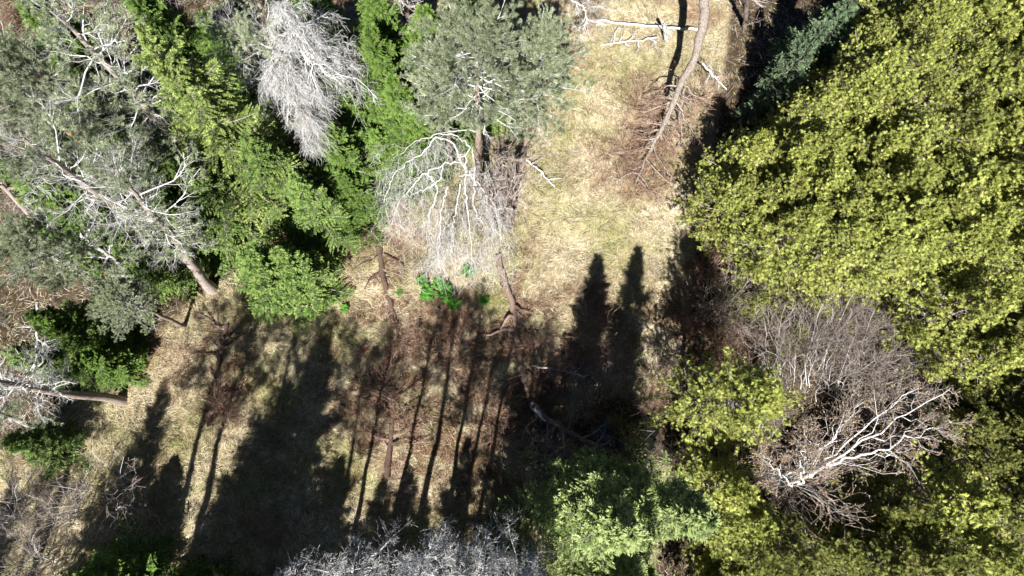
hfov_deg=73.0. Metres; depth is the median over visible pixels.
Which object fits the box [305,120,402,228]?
fir tree
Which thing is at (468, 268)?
leafy plant
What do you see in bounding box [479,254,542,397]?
fallen log
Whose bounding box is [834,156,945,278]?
cedar tree
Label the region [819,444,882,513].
bare shrub
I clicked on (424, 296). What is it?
leafy plant
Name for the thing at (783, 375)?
bare shrub
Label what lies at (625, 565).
spruce tree
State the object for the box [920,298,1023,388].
cedar tree
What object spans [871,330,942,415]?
bare shrub
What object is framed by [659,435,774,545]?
cedar tree
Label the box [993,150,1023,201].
cedar tree
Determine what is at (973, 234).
cedar tree
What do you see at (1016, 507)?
cedar tree
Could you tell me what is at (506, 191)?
snag
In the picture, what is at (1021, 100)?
cedar tree
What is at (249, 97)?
fir tree
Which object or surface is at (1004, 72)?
cedar tree
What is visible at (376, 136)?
fir tree
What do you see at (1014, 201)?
cedar tree
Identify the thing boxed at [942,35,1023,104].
cedar tree
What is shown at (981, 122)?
cedar tree
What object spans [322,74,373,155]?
fir tree
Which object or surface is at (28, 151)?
pine tree
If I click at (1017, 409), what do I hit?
cedar tree
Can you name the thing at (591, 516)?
spruce tree
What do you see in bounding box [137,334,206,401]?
bare shrub
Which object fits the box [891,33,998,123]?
cedar tree
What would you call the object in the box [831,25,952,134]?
cedar tree
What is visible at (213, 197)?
fir tree
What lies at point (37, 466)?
bare shrub
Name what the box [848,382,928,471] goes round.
bare shrub
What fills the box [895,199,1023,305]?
cedar tree
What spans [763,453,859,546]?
bare shrub
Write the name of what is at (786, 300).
bare shrub
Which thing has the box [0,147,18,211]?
bare shrub
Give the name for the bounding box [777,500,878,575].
cedar tree
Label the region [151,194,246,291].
fir tree
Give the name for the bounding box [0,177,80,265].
leaning tree
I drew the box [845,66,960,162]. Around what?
cedar tree
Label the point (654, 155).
bare shrub
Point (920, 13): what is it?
cedar tree
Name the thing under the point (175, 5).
bare shrub
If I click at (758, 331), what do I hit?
bare shrub
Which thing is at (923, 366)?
bare shrub
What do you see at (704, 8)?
leaning tree
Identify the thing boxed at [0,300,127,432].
bare tree
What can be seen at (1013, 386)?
cedar tree
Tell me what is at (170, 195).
fir tree
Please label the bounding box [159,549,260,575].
fir tree
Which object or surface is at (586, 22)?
hanging branch
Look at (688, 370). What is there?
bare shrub
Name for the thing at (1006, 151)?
cedar tree
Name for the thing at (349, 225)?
fir tree
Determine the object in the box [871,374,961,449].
bare shrub
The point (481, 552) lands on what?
bare tree
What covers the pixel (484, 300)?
leafy plant
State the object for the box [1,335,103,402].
fir tree
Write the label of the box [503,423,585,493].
bare shrub
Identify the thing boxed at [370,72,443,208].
fir tree
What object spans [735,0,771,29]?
snag
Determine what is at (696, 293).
bare shrub
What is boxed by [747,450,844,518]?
bare shrub
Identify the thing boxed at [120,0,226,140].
fir tree
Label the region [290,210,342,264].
fir tree
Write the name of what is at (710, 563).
cedar tree
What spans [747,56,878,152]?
cedar tree
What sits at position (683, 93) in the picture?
leaning sapling
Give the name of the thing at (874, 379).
bare shrub
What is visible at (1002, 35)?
cedar tree
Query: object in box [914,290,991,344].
bare shrub
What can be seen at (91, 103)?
pine tree
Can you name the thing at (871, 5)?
cedar tree
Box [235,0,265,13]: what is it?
bare shrub
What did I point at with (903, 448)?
bare shrub
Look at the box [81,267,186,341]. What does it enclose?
pine tree
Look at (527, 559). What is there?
bare tree
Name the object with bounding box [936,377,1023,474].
cedar tree
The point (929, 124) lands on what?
cedar tree
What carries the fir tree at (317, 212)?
on the ground at (724, 122)
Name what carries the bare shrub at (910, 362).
on the ground at (724, 122)
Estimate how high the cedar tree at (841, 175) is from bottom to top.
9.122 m
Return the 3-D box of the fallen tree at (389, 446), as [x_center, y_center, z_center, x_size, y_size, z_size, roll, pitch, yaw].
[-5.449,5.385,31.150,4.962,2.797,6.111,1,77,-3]
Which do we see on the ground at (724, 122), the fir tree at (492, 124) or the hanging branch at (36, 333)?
the fir tree at (492, 124)
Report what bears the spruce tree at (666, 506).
on the ground at (724, 122)
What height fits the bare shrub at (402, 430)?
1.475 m
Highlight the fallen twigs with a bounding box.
[0,0,999,575]
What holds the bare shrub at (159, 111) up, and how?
on the ground at (724, 122)
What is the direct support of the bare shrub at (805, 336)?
on the ground at (724, 122)
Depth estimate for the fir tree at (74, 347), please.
28.17 m
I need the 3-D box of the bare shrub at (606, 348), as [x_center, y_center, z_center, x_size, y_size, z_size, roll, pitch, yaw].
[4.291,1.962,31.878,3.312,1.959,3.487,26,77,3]
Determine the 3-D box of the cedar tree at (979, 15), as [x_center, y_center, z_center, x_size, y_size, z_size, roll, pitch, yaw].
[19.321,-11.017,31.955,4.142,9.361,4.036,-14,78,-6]
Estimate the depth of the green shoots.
31.60 m
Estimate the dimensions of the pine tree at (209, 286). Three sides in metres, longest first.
12.593 x 4.757 x 4.223 m
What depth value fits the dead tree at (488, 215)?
29.33 m
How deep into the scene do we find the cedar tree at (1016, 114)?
27.87 m
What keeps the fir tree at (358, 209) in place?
on the ground at (724, 122)
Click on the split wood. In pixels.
(535, 410)
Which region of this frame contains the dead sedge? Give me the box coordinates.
[88,36,796,572]
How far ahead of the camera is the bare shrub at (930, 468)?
29.98 m
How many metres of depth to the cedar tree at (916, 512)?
26.25 m
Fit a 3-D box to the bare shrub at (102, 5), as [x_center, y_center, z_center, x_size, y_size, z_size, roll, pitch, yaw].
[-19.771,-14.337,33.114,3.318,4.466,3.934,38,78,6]
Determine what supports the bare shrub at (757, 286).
on the ground at (724, 122)
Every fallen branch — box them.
[526,157,565,187]
[600,27,658,57]
[698,60,726,93]
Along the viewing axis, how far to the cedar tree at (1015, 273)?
27.92 m
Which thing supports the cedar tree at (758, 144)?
on the ground at (724, 122)
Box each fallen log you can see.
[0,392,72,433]
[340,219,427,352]
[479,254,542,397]
[517,399,658,473]
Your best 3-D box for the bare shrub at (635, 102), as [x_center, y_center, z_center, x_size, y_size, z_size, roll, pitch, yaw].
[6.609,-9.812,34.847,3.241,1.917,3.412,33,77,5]
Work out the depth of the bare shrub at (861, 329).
30.80 m
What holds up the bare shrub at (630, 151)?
on the ground at (724, 122)
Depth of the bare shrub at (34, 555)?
27.55 m
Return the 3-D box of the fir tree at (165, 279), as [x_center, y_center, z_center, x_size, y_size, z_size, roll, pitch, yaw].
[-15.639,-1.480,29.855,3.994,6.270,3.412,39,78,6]
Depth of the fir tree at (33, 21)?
28.38 m
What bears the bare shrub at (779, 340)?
on the ground at (724, 122)
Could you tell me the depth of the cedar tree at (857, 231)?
26.80 m
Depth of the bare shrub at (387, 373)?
31.12 m
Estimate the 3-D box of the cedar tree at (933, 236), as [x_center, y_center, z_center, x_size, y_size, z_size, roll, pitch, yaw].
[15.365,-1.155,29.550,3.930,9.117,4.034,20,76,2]
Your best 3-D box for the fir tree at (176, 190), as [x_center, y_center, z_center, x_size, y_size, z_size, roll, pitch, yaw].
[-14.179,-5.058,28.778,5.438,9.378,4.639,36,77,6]
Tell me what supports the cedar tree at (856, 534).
on the ground at (724, 122)
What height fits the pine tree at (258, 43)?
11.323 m
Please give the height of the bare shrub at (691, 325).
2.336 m
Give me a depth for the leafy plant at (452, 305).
32.26 m
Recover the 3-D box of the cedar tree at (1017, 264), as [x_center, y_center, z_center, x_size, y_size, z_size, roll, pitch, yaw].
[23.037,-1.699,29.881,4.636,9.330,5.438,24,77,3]
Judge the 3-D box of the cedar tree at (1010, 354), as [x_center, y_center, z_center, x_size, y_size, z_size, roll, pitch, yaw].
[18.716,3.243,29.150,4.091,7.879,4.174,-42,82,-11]
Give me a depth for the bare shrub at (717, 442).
30.79 m
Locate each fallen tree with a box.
[188,302,259,426]
[334,352,441,477]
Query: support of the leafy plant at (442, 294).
on the ground at (724, 122)
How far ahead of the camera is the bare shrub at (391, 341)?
31.44 m
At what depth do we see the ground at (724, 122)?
32.12 m
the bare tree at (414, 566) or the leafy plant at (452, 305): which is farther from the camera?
the leafy plant at (452, 305)
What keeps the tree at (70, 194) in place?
on the ground at (724, 122)
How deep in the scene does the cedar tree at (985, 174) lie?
25.91 m
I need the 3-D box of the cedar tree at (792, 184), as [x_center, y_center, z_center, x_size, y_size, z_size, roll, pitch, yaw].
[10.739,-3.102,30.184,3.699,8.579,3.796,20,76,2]
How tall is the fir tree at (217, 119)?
14.236 m
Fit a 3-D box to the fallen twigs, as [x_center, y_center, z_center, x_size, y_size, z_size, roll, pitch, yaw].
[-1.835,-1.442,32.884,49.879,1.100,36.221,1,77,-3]
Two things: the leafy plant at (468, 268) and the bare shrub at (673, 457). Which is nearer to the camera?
the bare shrub at (673, 457)
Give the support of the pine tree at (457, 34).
on the ground at (724, 122)
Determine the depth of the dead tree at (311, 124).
26.45 m
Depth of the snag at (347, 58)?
28.40 m
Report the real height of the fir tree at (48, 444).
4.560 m
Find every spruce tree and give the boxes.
[495,442,651,575]
[541,535,650,575]
[566,435,721,563]
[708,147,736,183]
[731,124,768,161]
[734,19,831,127]
[763,0,858,94]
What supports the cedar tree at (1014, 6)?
on the ground at (724, 122)
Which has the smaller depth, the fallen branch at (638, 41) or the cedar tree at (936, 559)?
the cedar tree at (936, 559)
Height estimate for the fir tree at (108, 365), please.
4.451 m
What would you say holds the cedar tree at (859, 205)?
on the ground at (724, 122)
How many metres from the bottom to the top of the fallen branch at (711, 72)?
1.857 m
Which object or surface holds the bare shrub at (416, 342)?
on the ground at (724, 122)
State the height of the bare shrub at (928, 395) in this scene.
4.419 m
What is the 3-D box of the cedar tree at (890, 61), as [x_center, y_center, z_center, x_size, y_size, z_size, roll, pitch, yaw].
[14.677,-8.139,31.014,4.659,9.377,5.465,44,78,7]
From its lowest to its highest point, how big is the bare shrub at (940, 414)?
5.453 m
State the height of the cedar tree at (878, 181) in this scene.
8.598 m
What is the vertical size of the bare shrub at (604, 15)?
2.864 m
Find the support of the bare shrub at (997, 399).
on the ground at (724, 122)
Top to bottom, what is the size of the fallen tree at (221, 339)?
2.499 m
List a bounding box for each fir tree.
[0,418,92,481]
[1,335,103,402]
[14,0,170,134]
[20,90,118,195]
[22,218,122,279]
[24,298,153,371]
[43,316,135,388]
[56,55,186,147]
[59,512,190,575]
[69,109,173,199]
[75,335,154,391]
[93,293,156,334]
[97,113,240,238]
[111,227,213,304]
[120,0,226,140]
[132,22,315,244]
[149,192,217,260]
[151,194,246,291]
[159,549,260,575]
[169,156,270,268]
[193,10,297,139]
[200,565,236,575]
[232,129,338,251]
[232,229,341,331]
[269,171,362,269]
[269,234,354,320]
[281,0,359,113]
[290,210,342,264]
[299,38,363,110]
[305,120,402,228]
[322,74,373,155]
[326,171,389,247]
[335,215,371,257]
[345,0,411,76]
[352,22,427,188]
[361,128,416,199]
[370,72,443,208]
[389,105,458,206]
[397,3,499,170]
[442,0,525,158]
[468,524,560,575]
[554,556,608,575]
[642,562,659,575]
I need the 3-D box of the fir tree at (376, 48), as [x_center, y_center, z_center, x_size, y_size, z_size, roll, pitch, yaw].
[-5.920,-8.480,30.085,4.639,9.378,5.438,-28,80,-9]
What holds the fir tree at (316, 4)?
on the ground at (724, 122)
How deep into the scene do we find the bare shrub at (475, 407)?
31.21 m
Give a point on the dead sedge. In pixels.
(486, 420)
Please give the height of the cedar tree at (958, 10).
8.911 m
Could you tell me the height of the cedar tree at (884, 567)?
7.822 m
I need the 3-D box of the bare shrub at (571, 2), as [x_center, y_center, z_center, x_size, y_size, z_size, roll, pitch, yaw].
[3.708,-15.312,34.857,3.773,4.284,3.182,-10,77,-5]
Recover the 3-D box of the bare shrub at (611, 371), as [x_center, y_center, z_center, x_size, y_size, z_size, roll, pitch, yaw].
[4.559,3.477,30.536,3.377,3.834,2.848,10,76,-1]
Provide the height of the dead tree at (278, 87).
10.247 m
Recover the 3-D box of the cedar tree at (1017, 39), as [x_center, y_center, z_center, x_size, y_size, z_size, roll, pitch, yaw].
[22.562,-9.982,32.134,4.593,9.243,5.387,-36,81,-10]
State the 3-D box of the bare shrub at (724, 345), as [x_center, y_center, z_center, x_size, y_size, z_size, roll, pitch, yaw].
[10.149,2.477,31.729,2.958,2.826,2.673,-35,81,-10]
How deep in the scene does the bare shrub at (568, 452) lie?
29.88 m
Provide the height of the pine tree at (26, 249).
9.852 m
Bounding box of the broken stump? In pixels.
[648,21,674,42]
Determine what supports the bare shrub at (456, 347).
on the ground at (724, 122)
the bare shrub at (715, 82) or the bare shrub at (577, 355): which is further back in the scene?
the bare shrub at (715, 82)
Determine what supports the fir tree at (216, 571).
on the ground at (724, 122)
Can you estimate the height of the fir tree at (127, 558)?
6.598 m
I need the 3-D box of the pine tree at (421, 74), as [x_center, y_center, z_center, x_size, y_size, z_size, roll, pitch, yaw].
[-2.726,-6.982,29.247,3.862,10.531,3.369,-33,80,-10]
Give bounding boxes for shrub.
[0,0,23,20]
[0,2,18,32]
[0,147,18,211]
[0,192,24,234]
[0,426,53,490]
[0,456,108,570]
[0,469,37,538]
[0,492,75,575]
[10,441,155,554]
[74,0,127,22]
[134,70,182,138]
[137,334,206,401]
[162,0,192,14]
[173,376,243,445]
[204,361,268,424]
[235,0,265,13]
[283,136,330,195]
[322,226,384,289]
[338,396,394,450]
[343,352,403,411]
[364,306,425,365]
[374,390,429,445]
[390,319,447,372]
[421,314,497,382]
[453,369,506,420]
[469,406,537,483]
[499,315,570,386]
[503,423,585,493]
[515,336,571,397]
[520,466,552,525]
[540,431,595,469]
[542,326,613,407]
[556,0,616,16]
[562,40,594,71]
[563,303,641,371]
[573,0,619,34]
[579,338,652,401]
[588,122,652,179]
[594,404,661,453]
[604,68,674,128]
[604,443,643,471]
[612,151,673,207]
[619,341,644,373]
[634,129,692,180]
[634,380,670,418]
[647,339,686,384]
[655,442,696,479]
[665,262,715,310]
[665,353,716,385]
[666,60,732,119]
[667,382,710,422]
[669,300,713,353]
[681,249,777,351]
[687,235,740,286]
[699,431,738,452]
[701,314,761,368]
[710,248,801,329]
[718,297,792,356]
[719,283,820,388]
[731,339,818,442]
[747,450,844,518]
[750,278,865,401]
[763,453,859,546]
[764,285,840,367]
[770,275,803,318]
[788,285,887,381]
[791,318,881,411]
[792,290,876,341]
[811,481,886,536]
[814,298,905,377]
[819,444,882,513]
[823,291,924,372]
[828,288,901,354]
[831,339,926,414]
[836,320,950,439]
[846,430,919,506]
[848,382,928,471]
[855,272,917,343]
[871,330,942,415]
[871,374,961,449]
[873,280,955,351]
[875,395,981,469]
[882,329,956,391]
[898,320,997,399]
[898,375,967,424]
[899,379,1007,465]
[908,441,956,498]
[913,353,1023,421]
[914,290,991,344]
[964,382,1019,421]
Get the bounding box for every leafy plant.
[339,303,348,312]
[415,273,428,287]
[419,284,435,301]
[432,274,444,287]
[434,283,453,303]
[444,296,461,310]
[461,263,476,277]
[478,294,488,306]
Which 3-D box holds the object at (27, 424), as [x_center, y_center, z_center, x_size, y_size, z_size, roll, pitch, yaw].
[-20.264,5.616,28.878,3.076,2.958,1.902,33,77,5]
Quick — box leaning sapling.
[665,87,702,155]
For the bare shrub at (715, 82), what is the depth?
35.05 m
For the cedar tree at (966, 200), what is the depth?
26.33 m
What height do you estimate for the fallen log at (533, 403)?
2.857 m
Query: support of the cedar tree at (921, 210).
on the ground at (724, 122)
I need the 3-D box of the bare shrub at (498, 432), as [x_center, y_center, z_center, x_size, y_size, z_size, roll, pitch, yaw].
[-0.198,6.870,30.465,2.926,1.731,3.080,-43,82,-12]
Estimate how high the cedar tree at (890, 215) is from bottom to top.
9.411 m
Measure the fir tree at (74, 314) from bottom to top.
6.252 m
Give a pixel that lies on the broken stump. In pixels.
(665, 31)
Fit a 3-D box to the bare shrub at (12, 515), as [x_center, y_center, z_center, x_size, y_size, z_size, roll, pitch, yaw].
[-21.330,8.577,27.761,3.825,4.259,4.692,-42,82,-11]
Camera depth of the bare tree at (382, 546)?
21.02 m
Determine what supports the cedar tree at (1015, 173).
on the ground at (724, 122)
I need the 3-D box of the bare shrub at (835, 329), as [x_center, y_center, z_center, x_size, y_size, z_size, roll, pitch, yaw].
[13.989,1.959,30.227,4.016,6.307,3.888,-3,59,12]
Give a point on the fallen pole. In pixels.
(657, 26)
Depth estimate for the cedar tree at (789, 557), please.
24.10 m
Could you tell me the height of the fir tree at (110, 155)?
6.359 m
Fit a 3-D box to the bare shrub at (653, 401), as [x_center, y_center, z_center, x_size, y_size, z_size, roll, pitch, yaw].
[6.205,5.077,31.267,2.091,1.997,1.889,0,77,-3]
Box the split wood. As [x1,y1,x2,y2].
[532,407,545,421]
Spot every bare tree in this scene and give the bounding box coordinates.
[274,546,354,575]
[304,514,414,575]
[384,516,484,575]
[429,504,525,575]
[462,139,570,230]
[489,511,552,575]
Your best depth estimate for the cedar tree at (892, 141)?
27.79 m
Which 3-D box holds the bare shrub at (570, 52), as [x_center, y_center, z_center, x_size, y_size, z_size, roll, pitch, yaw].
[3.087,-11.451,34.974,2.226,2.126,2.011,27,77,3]
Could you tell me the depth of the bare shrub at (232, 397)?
30.59 m
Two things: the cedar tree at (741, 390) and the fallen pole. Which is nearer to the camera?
the cedar tree at (741, 390)
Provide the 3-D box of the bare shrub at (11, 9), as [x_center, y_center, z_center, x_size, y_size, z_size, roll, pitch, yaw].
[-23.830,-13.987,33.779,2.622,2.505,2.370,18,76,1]
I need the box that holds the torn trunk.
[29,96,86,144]
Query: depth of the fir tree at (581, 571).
25.37 m
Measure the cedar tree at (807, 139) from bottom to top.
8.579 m
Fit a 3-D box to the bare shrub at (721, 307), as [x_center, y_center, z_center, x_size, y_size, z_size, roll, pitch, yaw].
[9.524,0.346,30.851,4.128,5.557,4.894,21,76,2]
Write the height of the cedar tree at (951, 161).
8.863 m
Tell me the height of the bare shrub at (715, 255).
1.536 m
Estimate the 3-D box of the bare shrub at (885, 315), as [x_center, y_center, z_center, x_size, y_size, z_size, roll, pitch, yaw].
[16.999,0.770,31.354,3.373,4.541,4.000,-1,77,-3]
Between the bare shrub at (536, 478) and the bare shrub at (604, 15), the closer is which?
the bare shrub at (536, 478)
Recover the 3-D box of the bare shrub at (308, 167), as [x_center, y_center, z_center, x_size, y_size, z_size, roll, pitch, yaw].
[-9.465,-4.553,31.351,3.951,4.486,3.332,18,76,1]
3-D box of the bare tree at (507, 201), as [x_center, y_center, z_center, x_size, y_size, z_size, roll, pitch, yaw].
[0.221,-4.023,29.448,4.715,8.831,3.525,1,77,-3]
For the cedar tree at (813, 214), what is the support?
on the ground at (724, 122)
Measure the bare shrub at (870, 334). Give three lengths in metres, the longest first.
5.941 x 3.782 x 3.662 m
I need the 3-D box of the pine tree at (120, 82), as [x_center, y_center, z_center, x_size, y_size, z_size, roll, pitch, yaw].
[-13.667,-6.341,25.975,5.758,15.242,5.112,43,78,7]
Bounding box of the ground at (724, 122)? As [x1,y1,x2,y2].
[0,0,1023,575]
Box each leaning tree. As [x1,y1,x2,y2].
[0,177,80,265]
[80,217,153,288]
[595,0,714,207]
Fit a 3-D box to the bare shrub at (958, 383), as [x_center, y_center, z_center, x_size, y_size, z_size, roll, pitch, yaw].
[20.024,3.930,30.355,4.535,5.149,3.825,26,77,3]
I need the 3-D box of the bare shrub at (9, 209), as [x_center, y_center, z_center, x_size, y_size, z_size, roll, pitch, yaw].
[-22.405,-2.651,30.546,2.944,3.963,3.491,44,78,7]
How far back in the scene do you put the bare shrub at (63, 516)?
27.70 m
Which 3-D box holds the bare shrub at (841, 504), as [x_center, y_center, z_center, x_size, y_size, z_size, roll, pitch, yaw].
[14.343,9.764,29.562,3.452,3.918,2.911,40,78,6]
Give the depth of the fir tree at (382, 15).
27.65 m
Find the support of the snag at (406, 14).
on the ground at (724, 122)
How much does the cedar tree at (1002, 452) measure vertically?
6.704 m
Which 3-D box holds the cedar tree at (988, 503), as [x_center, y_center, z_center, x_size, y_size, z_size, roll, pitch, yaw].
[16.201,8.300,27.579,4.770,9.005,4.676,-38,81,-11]
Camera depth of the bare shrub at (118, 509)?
27.75 m
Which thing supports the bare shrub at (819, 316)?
on the ground at (724, 122)
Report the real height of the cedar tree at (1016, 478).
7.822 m
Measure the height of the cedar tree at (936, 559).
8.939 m
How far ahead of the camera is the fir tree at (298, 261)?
29.89 m
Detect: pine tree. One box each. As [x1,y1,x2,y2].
[0,9,109,171]
[0,74,172,246]
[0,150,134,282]
[0,205,146,299]
[9,0,229,182]
[34,69,174,188]
[62,126,219,294]
[70,152,175,241]
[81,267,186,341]
[190,0,305,151]
[216,0,332,153]
[396,32,500,169]
[399,0,557,192]
[484,0,596,172]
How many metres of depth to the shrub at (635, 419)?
31.98 m
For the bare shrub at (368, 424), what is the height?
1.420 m
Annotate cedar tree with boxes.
[633,344,805,476]
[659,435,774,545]
[673,166,759,256]
[673,552,721,575]
[682,496,831,575]
[683,482,784,564]
[686,534,757,575]
[691,122,780,211]
[705,166,810,259]
[716,81,848,172]
[716,125,826,214]
[716,191,833,300]
[721,208,877,328]
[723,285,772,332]
[725,158,857,245]
[728,181,881,298]
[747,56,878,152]
[757,120,857,217]
[758,191,908,296]
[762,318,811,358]
[773,225,916,334]
[776,20,898,118]
[776,43,915,133]
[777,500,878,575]
[780,69,893,152]
[784,494,865,573]
[788,67,924,163]
[793,216,952,309]
[793,497,922,575]
[805,461,946,555]
[810,485,987,575]
[813,164,891,211]
[814,186,949,301]
[822,0,952,80]
[829,120,914,198]
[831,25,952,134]
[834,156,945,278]
[836,0,956,68]
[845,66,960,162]
[846,105,954,178]
[851,438,1012,542]
[853,83,998,161]
[854,219,994,329]
[869,0,973,71]
[870,102,998,164]
[872,258,1023,378]
[877,179,983,283]
[879,489,1023,575]
[882,226,1015,326]
[883,390,1022,471]
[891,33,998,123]
[891,150,973,200]
[892,148,1011,261]
[895,0,1006,107]
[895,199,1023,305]
[900,315,1023,411]
[903,11,1023,109]
[906,422,1023,496]
[908,34,1023,150]
[918,338,1023,418]
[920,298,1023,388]
[921,86,1023,157]
[923,98,1023,173]
[924,431,1023,506]
[925,231,1023,307]
[932,441,1023,548]
[935,106,1023,212]
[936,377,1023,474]
[936,387,1023,443]
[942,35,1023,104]
[950,302,1023,393]
[952,182,1023,282]
[954,281,1023,355]
[955,15,1023,95]
[956,0,1023,52]
[971,156,1023,226]
[992,227,1023,309]
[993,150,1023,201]
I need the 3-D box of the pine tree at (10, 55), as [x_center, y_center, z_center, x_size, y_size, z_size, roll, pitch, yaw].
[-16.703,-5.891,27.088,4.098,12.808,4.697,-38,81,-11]
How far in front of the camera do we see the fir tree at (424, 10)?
28.35 m
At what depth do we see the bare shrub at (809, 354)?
29.34 m
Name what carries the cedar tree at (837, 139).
on the ground at (724, 122)
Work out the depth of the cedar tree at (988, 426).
27.67 m
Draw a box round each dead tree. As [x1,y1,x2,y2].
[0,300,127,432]
[255,0,382,152]
[258,52,344,126]
[286,103,339,163]
[365,133,526,293]
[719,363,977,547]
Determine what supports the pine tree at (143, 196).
on the ground at (724, 122)
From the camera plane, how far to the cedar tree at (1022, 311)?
29.06 m
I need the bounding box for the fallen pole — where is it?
[598,19,697,30]
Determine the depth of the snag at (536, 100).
32.77 m
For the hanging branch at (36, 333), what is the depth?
26.49 m
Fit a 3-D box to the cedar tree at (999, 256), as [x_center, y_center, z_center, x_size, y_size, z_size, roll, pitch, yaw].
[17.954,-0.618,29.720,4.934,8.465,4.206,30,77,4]
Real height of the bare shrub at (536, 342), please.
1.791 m
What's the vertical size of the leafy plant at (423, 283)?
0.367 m
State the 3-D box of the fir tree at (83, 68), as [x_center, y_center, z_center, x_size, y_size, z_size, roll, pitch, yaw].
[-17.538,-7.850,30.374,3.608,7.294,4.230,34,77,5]
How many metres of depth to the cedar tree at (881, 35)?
29.10 m
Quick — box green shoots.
[105,0,727,524]
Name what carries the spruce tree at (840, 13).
on the ground at (724, 122)
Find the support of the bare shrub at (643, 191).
on the ground at (724, 122)
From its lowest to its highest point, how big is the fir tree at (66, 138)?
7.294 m
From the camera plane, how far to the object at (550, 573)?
27.62 m
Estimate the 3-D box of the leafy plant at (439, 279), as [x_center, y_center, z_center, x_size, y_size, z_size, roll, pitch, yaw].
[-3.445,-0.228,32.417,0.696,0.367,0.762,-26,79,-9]
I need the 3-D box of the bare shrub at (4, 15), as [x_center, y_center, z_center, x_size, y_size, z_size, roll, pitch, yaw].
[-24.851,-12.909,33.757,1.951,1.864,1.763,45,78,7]
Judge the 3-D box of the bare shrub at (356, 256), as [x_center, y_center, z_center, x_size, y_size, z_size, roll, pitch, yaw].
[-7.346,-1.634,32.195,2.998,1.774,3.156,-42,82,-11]
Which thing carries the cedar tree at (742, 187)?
on the ground at (724, 122)
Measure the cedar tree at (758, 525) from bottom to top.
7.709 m
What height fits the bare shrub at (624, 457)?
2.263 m
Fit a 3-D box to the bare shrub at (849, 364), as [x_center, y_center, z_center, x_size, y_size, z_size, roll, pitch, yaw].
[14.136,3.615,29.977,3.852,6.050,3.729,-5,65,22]
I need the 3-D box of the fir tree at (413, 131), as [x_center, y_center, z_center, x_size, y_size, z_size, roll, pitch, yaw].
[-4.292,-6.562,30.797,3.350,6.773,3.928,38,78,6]
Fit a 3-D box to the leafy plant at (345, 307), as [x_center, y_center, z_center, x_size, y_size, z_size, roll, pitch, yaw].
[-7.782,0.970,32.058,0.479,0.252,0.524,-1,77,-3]
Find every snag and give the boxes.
[338,42,363,87]
[389,0,421,29]
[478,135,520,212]
[484,132,554,233]
[529,76,550,128]
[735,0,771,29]
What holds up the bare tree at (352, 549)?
on the ground at (724, 122)
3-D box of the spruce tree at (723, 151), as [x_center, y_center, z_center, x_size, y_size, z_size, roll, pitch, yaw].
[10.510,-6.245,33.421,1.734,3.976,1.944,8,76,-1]
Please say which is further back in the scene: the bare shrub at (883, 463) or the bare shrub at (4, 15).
the bare shrub at (4, 15)
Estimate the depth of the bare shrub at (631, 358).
31.68 m
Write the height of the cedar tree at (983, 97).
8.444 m
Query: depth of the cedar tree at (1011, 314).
28.85 m
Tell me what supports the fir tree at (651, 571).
on the ground at (724, 122)
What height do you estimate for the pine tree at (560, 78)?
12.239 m
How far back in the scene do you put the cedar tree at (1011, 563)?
24.46 m
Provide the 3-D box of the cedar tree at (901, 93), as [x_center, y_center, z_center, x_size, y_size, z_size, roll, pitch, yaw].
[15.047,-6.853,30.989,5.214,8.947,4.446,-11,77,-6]
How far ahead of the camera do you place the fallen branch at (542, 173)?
34.10 m
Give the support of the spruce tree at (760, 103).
on the ground at (724, 122)
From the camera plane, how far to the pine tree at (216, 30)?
25.30 m
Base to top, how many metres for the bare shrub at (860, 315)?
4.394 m
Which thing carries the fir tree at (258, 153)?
on the ground at (724, 122)
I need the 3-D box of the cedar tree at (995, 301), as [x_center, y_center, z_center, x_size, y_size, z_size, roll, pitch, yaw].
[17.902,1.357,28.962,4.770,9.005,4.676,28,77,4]
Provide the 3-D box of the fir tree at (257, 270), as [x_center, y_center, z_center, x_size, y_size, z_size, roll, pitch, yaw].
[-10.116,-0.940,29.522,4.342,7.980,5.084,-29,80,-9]
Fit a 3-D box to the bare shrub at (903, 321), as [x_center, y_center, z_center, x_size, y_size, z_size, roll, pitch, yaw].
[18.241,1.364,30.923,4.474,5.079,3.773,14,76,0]
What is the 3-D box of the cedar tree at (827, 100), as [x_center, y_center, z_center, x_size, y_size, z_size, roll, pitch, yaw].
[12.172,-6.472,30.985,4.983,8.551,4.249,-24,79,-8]
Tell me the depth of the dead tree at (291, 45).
25.08 m
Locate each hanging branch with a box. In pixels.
[2,301,67,396]
[569,0,609,45]
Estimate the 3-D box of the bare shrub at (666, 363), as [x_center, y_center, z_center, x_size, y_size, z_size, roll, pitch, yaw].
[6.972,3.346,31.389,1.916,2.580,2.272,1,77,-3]
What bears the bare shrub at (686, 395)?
on the ground at (724, 122)
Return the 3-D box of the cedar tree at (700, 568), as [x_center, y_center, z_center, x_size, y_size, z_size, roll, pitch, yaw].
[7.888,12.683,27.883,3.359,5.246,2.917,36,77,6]
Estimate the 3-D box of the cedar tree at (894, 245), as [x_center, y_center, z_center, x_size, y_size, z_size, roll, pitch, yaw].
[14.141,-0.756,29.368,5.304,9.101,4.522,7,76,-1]
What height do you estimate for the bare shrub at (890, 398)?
5.726 m
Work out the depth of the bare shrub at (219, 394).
30.33 m

